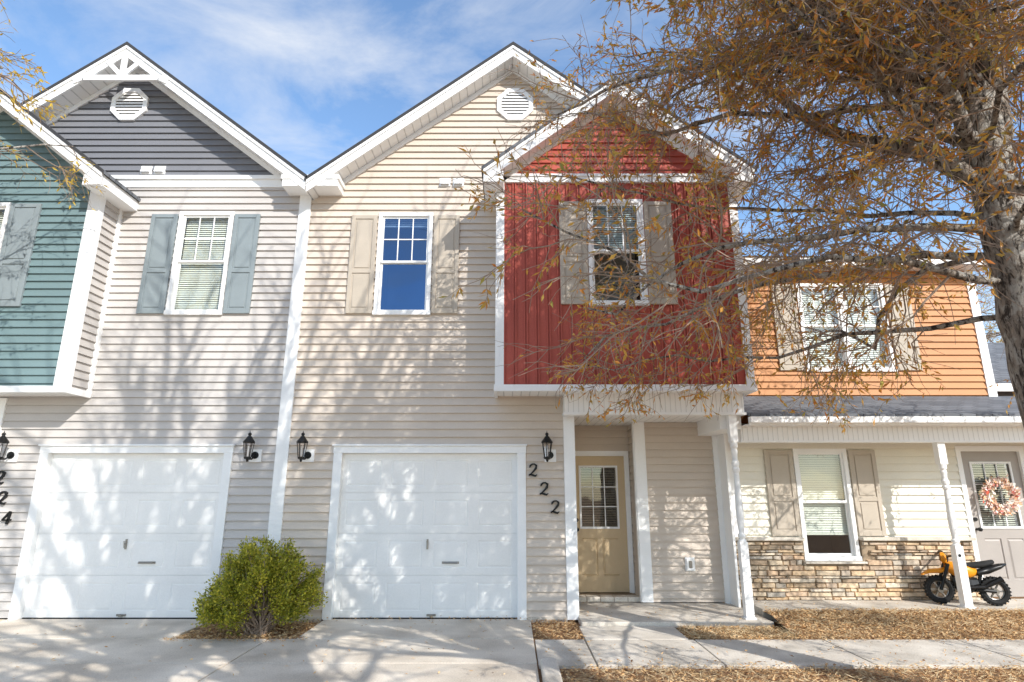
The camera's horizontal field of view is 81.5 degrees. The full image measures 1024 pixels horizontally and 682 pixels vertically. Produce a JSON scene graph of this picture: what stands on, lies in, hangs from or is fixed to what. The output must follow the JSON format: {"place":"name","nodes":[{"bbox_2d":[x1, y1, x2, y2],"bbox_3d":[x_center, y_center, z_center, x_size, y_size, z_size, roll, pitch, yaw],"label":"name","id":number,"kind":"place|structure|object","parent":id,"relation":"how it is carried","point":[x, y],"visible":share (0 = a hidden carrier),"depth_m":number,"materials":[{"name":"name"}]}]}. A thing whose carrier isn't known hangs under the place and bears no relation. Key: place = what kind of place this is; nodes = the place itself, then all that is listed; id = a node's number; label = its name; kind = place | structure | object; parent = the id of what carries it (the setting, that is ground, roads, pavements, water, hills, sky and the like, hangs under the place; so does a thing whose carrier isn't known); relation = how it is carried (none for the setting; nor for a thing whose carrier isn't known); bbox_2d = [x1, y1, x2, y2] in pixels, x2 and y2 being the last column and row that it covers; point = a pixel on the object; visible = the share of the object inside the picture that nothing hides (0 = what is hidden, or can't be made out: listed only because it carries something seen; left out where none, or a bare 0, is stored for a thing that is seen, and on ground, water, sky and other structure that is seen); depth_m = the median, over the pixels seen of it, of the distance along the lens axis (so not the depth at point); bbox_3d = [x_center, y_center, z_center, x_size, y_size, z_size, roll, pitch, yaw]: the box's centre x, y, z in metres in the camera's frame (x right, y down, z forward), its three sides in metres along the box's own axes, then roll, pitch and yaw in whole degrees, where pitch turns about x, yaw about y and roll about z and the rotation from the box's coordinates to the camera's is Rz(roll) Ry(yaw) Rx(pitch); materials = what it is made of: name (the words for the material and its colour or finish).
{"place":"outdoors","nodes":[
{"label":"outdoors","id":0,"kind":"place"},
{"bbox_2d":[0,619,539,681],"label":"driveway","id":1,"kind":"structure","parent":0,"point":[152,657],"depth_m":6.10,"materials":[{"name":"concrete"}]},
{"bbox_2d":[0,592,1023,681],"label":"ground","id":2,"kind":"structure","parent":0,"point":[779,677],"depth_m":5.57,"materials":[{"name":"soil"}]},
{"bbox_2d":[0,0,122,209],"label":"tree","id":3,"kind":"object","parent":2,"relation":"on","point":[46,111],"visible":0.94,"depth_m":7.22,"materials":[{"name":"brown plant"}]},
{"bbox_2d":[0,42,312,619],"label":"townhouse","id":4,"kind":"structure","parent":2,"relation":"on","point":[144,314],"depth_m":8.47,"materials":[{"name":"grey plastic"}]},
{"bbox_2d":[0,202,10,251],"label":"window","id":5,"kind":"structure","parent":4,"relation":"in","point":[4,206],"depth_m":8.59,"materials":[{"name":"white plastic"}]},
{"bbox_2d":[22,453,223,618],"bbox_3d":[-5.205,2.609,8.051,2.430,2.145,0.108,0,-14,0],"label":"garage door","id":6,"kind":"structure","parent":4,"relation":"in","point":[121,535],"depth_m":8.05,"materials":[{"name":"paint"}]},
{"bbox_2d":[163,211,234,314],"bbox_3d":[-4.685,-1.101,9.282,0.850,1.660,0.755,0,-14,0],"label":"window","id":7,"kind":"structure","parent":4,"relation":"in","point":[197,286],"depth_m":9.04,"materials":[{"name":"clear glass"}]},
{"bbox_2d":[191,535,327,637],"bbox_3d":[-2.994,2.920,7.135,1.566,1.147,1.230,0,-14,0],"label":"shrub","id":8,"kind":"object","parent":2,"relation":"on","point":[270,591],"visible":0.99,"depth_m":6.95,"materials":[{"name":"green plant"}]},
{"bbox_2d":[266,41,757,622],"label":"townhouse","id":9,"kind":"structure","parent":2,"relation":"on","point":[434,459],"depth_m":8.48,"materials":[{"name":"beige plastic"}]},
{"bbox_2d":[372,212,432,314],"bbox_3d":[-1.625,-1.092,9.280,0.850,1.640,0.755,0,-14,0],"label":"window","id":10,"kind":"structure","parent":9,"relation":"in","point":[404,243],"depth_m":9.53,"materials":[{"name":"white glass"}]},
{"bbox_2d":[333,453,516,618],"bbox_3d":[-1.140,2.609,8.051,2.420,2.145,0.108,0,-14,0],"label":"garage door","id":11,"kind":"structure","parent":9,"relation":"in","point":[421,535],"depth_m":8.04,"materials":[{"name":"paint"}]},
{"bbox_2d":[575,456,629,591],"bbox_3d":[1.375,2.854,9.355,0.850,2.050,0.180,0,-14,0],"label":"door","id":12,"kind":"structure","parent":9,"relation":"in","point":[602,551],"depth_m":9.35,"materials":[{"name":"beige glass"}]},
{"bbox_2d":[586,199,649,305],"bbox_3d":[1.470,-1.172,8.681,0.820,1.600,0.755,0,-14,0],"label":"window","id":13,"kind":"structure","parent":9,"relation":"in","point":[603,208],"depth_m":8.49,"materials":[{"name":"white plastic"}]},
{"bbox_2d":[7,598,1023,681],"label":"fallen leaves","id":14,"kind":"object","parent":2,"relation":"on","point":[773,633],"visible":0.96,"depth_m":6.88,"materials":[{"name":"brown plant"}]},
{"bbox_2d":[540,658,562,681],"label":"kerb","id":15,"kind":"structure","parent":2,"relation":"on","point":[550,670],"depth_m":5.27,"materials":[{"name":"concrete"}]},
{"bbox_2d":[579,626,687,641],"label":"walkway","id":16,"kind":"structure","parent":2,"relation":"on","point":[631,633],"depth_m":6.96,"materials":[{"name":"concrete"}]},
{"bbox_2d":[439,0,1023,434],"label":"tree","id":17,"kind":"object","parent":2,"relation":"on","point":[959,74],"visible":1,"depth_m":5.22,"materials":[{"name":"brown plant"}]},
{"bbox_2d":[578,599,1023,627],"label":"porch slab","id":18,"kind":"structure","parent":2,"relation":"on","point":[681,614],"depth_m":7.91,"materials":[{"name":"concrete"}]},
{"bbox_2d":[921,550,1011,605],"bbox_3d":[6.143,3.226,8.073,0.975,0.679,0.582,-11,-18,36],"label":"toy motorcycle","id":19,"kind":"object","parent":18,"relation":"on","point":[983,587],"visible":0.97,"depth_m":8.06,"materials":[{"name":"plastic"}]},
{"bbox_2d":[726,256,1023,608],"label":"townhouse","id":20,"kind":"structure","parent":2,"relation":"on","point":[888,504],"depth_m":8.79,"materials":[{"name":"orange plastic"}]},
{"bbox_2d":[792,449,862,560],"bbox_3d":[4.620,2.478,9.092,0.820,1.590,0.755,0,-14,0],"label":"window","id":21,"kind":"structure","parent":20,"relation":"in","point":[828,526],"depth_m":8.87,"materials":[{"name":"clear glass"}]},
{"bbox_2d":[795,283,897,371],"bbox_3d":[5.565,-0.151,10.278,1.490,1.530,0.755,0,-14,0],"label":"window","id":22,"kind":"structure","parent":20,"relation":"in","point":[869,325],"depth_m":10.05,"materials":[{"name":"clear glass"}]},
{"bbox_2d":[961,452,1023,596],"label":"door","id":23,"kind":"structure","parent":20,"relation":"in","point":[999,539],"depth_m":8.76,"materials":[{"name":"white glass"}]},
{"bbox_2d":[979,473,1023,516],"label":"wreath","id":24,"kind":"object","parent":23,"relation":"attached to","point":[1014,501],"visible":1,"depth_m":8.70,"materials":[{"name":"pink plant"}]},
{"bbox_2d":[843,236,1003,342],"bbox_3d":[12.761,1.120,19.132,8.990,10.998,8.466,6,-15,-22],"label":"tree","id":25,"kind":"object","parent":2,"relation":"on","point":[989,334],"visible":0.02,"depth_m":18.45,"materials":[{"name":"plant"}]},
{"bbox_2d":[987,343,1017,525],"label":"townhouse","id":26,"kind":"structure","parent":2,"relation":"on","point":[1000,369],"depth_m":11.73,"materials":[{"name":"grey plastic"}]},
{"bbox_2d":[0,0,1023,342],"label":"sky","id":27,"kind":"structure","parent":0,"point":[310,80],"materials":[{"name":"blue"}]},
{"bbox_2d":[535,640,1023,668],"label":"sidewalk","id":28,"kind":"structure","parent":0,"point":[683,652],"depth_m":6.11,"materials":[{"name":"concrete"}]},
{"bbox_2d":[766,611,1023,639],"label":"planting bed ground","id":29,"kind":"structure","parent":0,"point":[895,617],"depth_m":7.17,"materials":[{"name":"brown plant"}]}
]}

